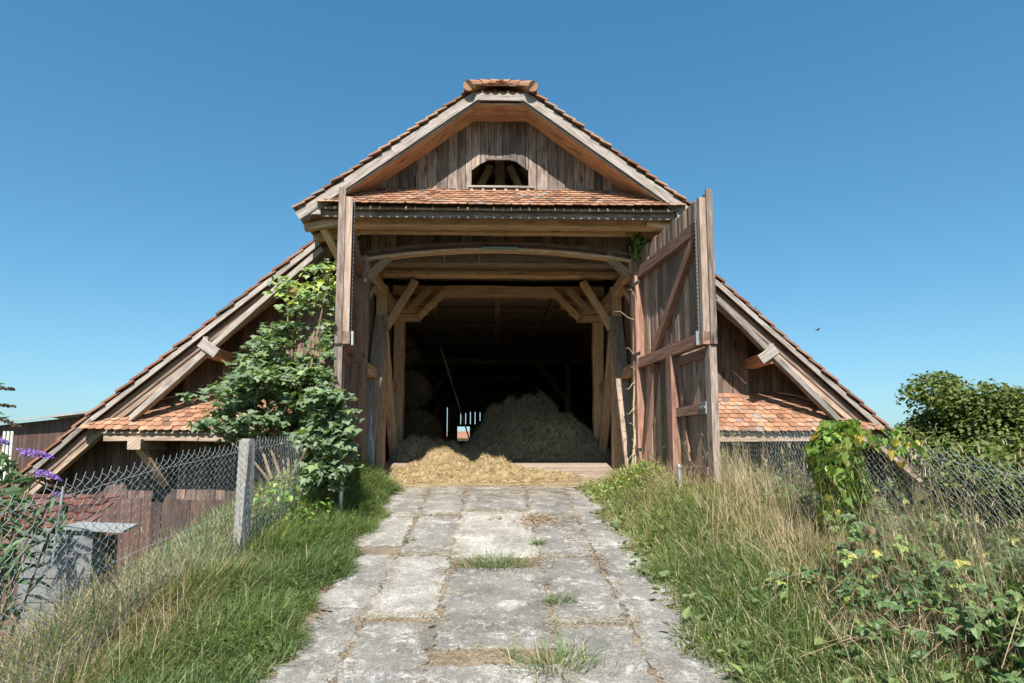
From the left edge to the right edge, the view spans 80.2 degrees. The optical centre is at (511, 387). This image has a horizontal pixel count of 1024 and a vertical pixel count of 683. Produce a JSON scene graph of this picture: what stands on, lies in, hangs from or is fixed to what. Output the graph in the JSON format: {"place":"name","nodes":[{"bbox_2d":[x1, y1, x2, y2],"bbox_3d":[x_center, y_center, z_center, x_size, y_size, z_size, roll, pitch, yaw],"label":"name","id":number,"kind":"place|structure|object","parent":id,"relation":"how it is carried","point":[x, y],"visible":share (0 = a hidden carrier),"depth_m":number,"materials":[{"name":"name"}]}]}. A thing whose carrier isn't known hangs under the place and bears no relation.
{"place":"outdoors","nodes":[
{"label":"outdoors","id":0,"kind":"place"},
{"bbox_2d":[0,470,334,682],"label":"dry grass","id":1,"kind":"structure","parent":0,"point":[37,625],"depth_m":3.92,"materials":[{"name":"beige plant"}]},
{"bbox_2d":[253,486,744,682],"bbox_3d":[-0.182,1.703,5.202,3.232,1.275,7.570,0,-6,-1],"label":"concrete path","id":2,"kind":"structure","parent":0,"point":[385,660],"depth_m":4.80,"materials":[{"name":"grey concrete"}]},
{"bbox_2d":[238,483,746,682],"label":"scattered straw","id":3,"kind":"object","parent":2,"relation":"on","point":[431,661],"visible":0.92,"depth_m":4.56,"materials":[{"name":"beige plant"}]},
{"bbox_2d":[428,543,562,576],"bbox_3d":[-0.134,1.568,5.621,1.434,0.275,0.752,0,-6,-1],"label":"grass tuft","id":4,"kind":"object","parent":2,"relation":"on","point":[491,566],"visible":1,"depth_m":5.62,"materials":[{"name":"green plant"}]},
{"bbox_2d":[395,467,608,497],"bbox_3d":[-0.199,1.454,9.614,4.273,0.379,2.775,0,-6,-1],"label":"scattered straw","id":5,"kind":"object","parent":2,"relation":"on","point":[517,482],"visible":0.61,"depth_m":9.24,"materials":[{"name":"beige plant"}]},
{"bbox_2d":[527,535,549,545],"bbox_3d":[0.276,1.570,6.231,0.329,0.130,0.319,-1,-6,11],"label":"grass tuft","id":6,"kind":"object","parent":2,"relation":"on","point":[538,542],"visible":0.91,"depth_m":6.26,"materials":[{"name":"green plant"}]},
{"bbox_2d":[490,513,607,568],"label":"fallen leaves","id":7,"kind":"object","parent":2,"relation":"on","point":[548,528],"visible":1,"depth_m":7.03,"materials":[{"name":"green plant"}]},
{"bbox_2d":[472,628,643,682],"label":"grass tuft","id":8,"kind":"object","parent":2,"relation":"on","point":[559,644],"visible":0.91,"depth_m":3.83,"materials":[{"name":"plant"}]},
{"bbox_2d":[531,589,584,605],"bbox_3d":[0.343,1.647,4.786,0.467,0.148,0.423,3,-7,-29],"label":"grass tuft","id":9,"kind":"object","parent":2,"relation":"on","point":[556,600],"visible":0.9,"depth_m":4.80,"materials":[{"name":"green plant"}]},
{"bbox_2d":[0,459,1023,682],"bbox_3d":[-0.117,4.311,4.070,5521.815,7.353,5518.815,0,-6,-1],"label":"ground","id":10,"kind":"structure","parent":0,"point":[917,496],"depth_m":4.44,"materials":[{"name":"green plant"}]},
{"bbox_2d":[0,383,76,659],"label":"butterfly bush","id":11,"kind":"object","parent":10,"relation":"on","point":[11,491],"visible":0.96,"depth_m":4.09,"materials":[{"name":"green plant"}]},
{"bbox_2d":[0,411,87,479],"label":"wooden shed","id":12,"kind":"structure","parent":10,"relation":"on","point":[40,435],"depth_m":23.81,"materials":[{"name":"brown wood"}]},
{"bbox_2d":[0,494,120,661],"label":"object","id":13,"kind":"object","parent":10,"relation":"on","point":[68,498],"visible":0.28,"depth_m":6.72,"materials":[{"name":"brown tile"}]},
{"bbox_2d":[15,522,137,640],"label":"block wall","id":14,"kind":"structure","parent":10,"relation":"on","point":[43,571],"depth_m":5.18,"materials":[{"name":"concrete"}]},
{"bbox_2d":[0,434,303,682],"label":"chain link fence","id":15,"kind":"object","parent":10,"relation":"on","point":[244,482],"visible":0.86,"depth_m":4.04,"materials":[{"name":"silver metal"}]},
{"bbox_2d":[176,258,364,499],"bbox_3d":[-2.821,-0.191,8.092,3.491,3.402,2.059,-3,-7,30],"label":"maple tree","id":16,"kind":"object","parent":10,"relation":"on","point":[316,400],"visible":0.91,"depth_m":7.79,"materials":[{"name":"green plant"}]},
{"bbox_2d":[252,452,371,534],"bbox_3d":[-2.368,1.175,7.250,0.944,0.989,2.514,0,-6,-1],"label":"weed patch","id":17,"kind":"object","parent":10,"relation":"on","point":[290,497],"visible":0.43,"depth_m":6.60,"materials":[{"name":"green plant"}]},
{"bbox_2d":[338,479,342,512],"bbox_3d":[-1.933,1.330,6.851,0.058,0.810,0.060,0,-6,-1],"label":"steel pipe","id":18,"kind":"object","parent":10,"relation":"on","point":[340,495],"visible":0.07,"depth_m":6.85,"materials":[{"name":"silver metal"}]},
{"bbox_2d":[457,431,469,441],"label":"house","id":19,"kind":"structure","parent":10,"relation":"on","point":[462,436],"depth_m":61.52,"materials":[{"name":"ceramic"}]},
{"bbox_2d":[0,79,939,575],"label":"barn","id":20,"kind":"structure","parent":10,"relation":"on","point":[478,229],"depth_m":9.74,"materials":[{"name":"wood"}]},
{"bbox_2d":[330,187,366,492],"bbox_3d":[-2.185,-0.483,8.319,0.219,3.700,2.263,1,-6,-10],"label":"barn door","id":21,"kind":"structure","parent":20,"relation":"in","point":[351,276],"depth_m":7.47,"materials":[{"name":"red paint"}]},
{"bbox_2d":[368,412,373,465],"bbox_3d":[-2.133,0.760,9.114,0.088,0.828,0.208,4,-7,-33],"label":"twine bundle","id":22,"kind":"object","parent":20,"relation":"hanging from","point":[370,450],"visible":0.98,"depth_m":9.05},
{"bbox_2d":[404,408,442,441],"bbox_3d":[-2.351,1.120,15.107,1.238,1.221,1.262,0,-6,-1],"label":"round bale","id":23,"kind":"object","parent":20,"relation":"on","point":[419,422],"visible":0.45,"depth_m":14.59},
{"bbox_2d":[404,367,432,410],"bbox_3d":[-2.713,0.110,16.041,1.272,1.248,1.433,0,-6,-1],"label":"round bale","id":24,"kind":"object","parent":23,"relation":"on","point":[418,390],"visible":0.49,"depth_m":15.47},
{"bbox_2d":[405,334,421,369],"bbox_3d":[-3.025,-0.897,16.302,1.150,1.097,1.285,0,-6,-1],"label":"round bale","id":25,"kind":"object","parent":24,"relation":"on","point":[413,355],"visible":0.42,"depth_m":15.80},
{"bbox_2d":[384,445,584,483],"bbox_3d":[-0.480,1.311,10.425,3.739,0.676,2.392,0,-6,-1],"label":"hay pile","id":26,"kind":"object","parent":20,"relation":"on","point":[443,464],"visible":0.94,"depth_m":9.78,"materials":[{"name":"plant"}]},
{"bbox_2d":[389,433,597,460],"bbox_3d":[-0.343,1.303,13.016,4.372,0.643,2.671,0,-6,-1],"label":"hay pile","id":27,"kind":"object","parent":20,"relation":"on","point":[412,447],"visible":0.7,"depth_m":12.06,"materials":[{"name":"beige plant"}]},
{"bbox_2d":[457,389,611,460],"bbox_3d":[0.404,0.855,14.043,3.790,1.797,4.681,0,-6,-1],"label":"hay pile","id":28,"kind":"object","parent":20,"relation":"on","point":[525,424],"visible":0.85,"depth_m":12.79,"materials":[{"name":"beige plant"}]},
{"bbox_2d":[440,347,469,439],"bbox_3d":[-1.452,0.151,15.537,0.799,2.409,0.045,0,-6,-1],"label":"pole","id":29,"kind":"object","parent":28,"relation":"on","point":[454,391],"visible":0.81,"depth_m":15.53,"materials":[{"name":"brown wood"}]},
{"bbox_2d":[616,231,650,464],"bbox_3d":[1.946,-0.574,9.496,0.610,4.171,0.538,-2,-6,16],"label":"climbing vine","id":30,"kind":"object","parent":20,"relation":"attached to","point":[638,243],"visible":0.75,"depth_m":9.48,"materials":[{"name":"green plant"}]},
{"bbox_2d":[630,188,720,488],"bbox_3d":[2.156,-0.478,8.363,0.211,3.700,2.311,1,-6,-9],"label":"barn door","id":31,"kind":"structure","parent":20,"relation":"in","point":[673,286],"depth_m":8.05,"materials":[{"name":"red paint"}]},
{"bbox_2d":[0,442,1017,682],"bbox_3d":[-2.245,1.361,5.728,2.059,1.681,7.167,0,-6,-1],"label":"grass","id":32,"kind":"structure","parent":10,"relation":"on","point":[316,563],"depth_m":4.30,"materials":[{"name":"green plant"}]},
{"bbox_2d":[582,460,667,504],"bbox_3d":[1.562,1.314,8.356,1.143,0.643,1.733,0,-6,-1],"label":"weed patch","id":33,"kind":"object","parent":10,"relation":"on","point":[627,475],"visible":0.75,"depth_m":8.30,"materials":[{"name":"green plant"}]},
{"bbox_2d":[677,465,681,483],"bbox_3d":[2.020,1.192,7.320,0.058,0.530,0.060,0,-6,-1],"label":"steel pipe","id":34,"kind":"object","parent":10,"relation":"on","point":[679,467],"visible":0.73,"depth_m":7.32,"materials":[{"name":"silver metal"}]},
{"bbox_2d":[618,417,1023,682],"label":"dry grass","id":35,"kind":"structure","parent":10,"relation":"on","point":[778,521],"depth_m":4.29,"materials":[{"name":"beige plant"}]},
{"bbox_2d":[720,426,1023,600],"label":"chain link fence","id":36,"kind":"object","parent":10,"relation":"on","point":[802,446],"visible":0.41,"depth_m":4.68,"materials":[{"name":"silver metal"}]},
{"bbox_2d":[801,418,928,541],"bbox_3d":[2.864,0.940,4.950,0.597,1.409,1.133,0,-6,-1],"label":"ivy","id":37,"kind":"object","parent":36,"relation":"attached to","point":[829,434],"visible":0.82,"depth_m":5.20,"materials":[{"name":"green plant"}]},
{"bbox_2d":[756,513,1023,682],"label":"bramble bush","id":38,"kind":"object","parent":10,"relation":"on","point":[945,632],"visible":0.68,"depth_m":3.62,"materials":[{"name":"green plant"}]},
{"bbox_2d":[893,370,1023,485],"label":"bush","id":39,"kind":"object","parent":10,"relation":"on","point":[954,413],"visible":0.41,"depth_m":33.37,"materials":[{"name":"green plant"}]},
{"bbox_2d":[901,439,1023,580],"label":"hedge shrub","id":40,"kind":"object","parent":10,"relation":"on","point":[968,451],"visible":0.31,"depth_m":8.81,"materials":[{"name":"green plant"}]},
{"bbox_2d":[969,429,1023,576],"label":"hedge shrub","id":41,"kind":"object","parent":10,"relation":"on","point":[1002,449],"visible":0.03,"depth_m":10.17,"materials":[{"name":"green plant"}]},
{"bbox_2d":[0,0,1023,430],"label":"sky","id":42,"kind":"structure","parent":0,"point":[861,161],"materials":[{"name":"blue"}]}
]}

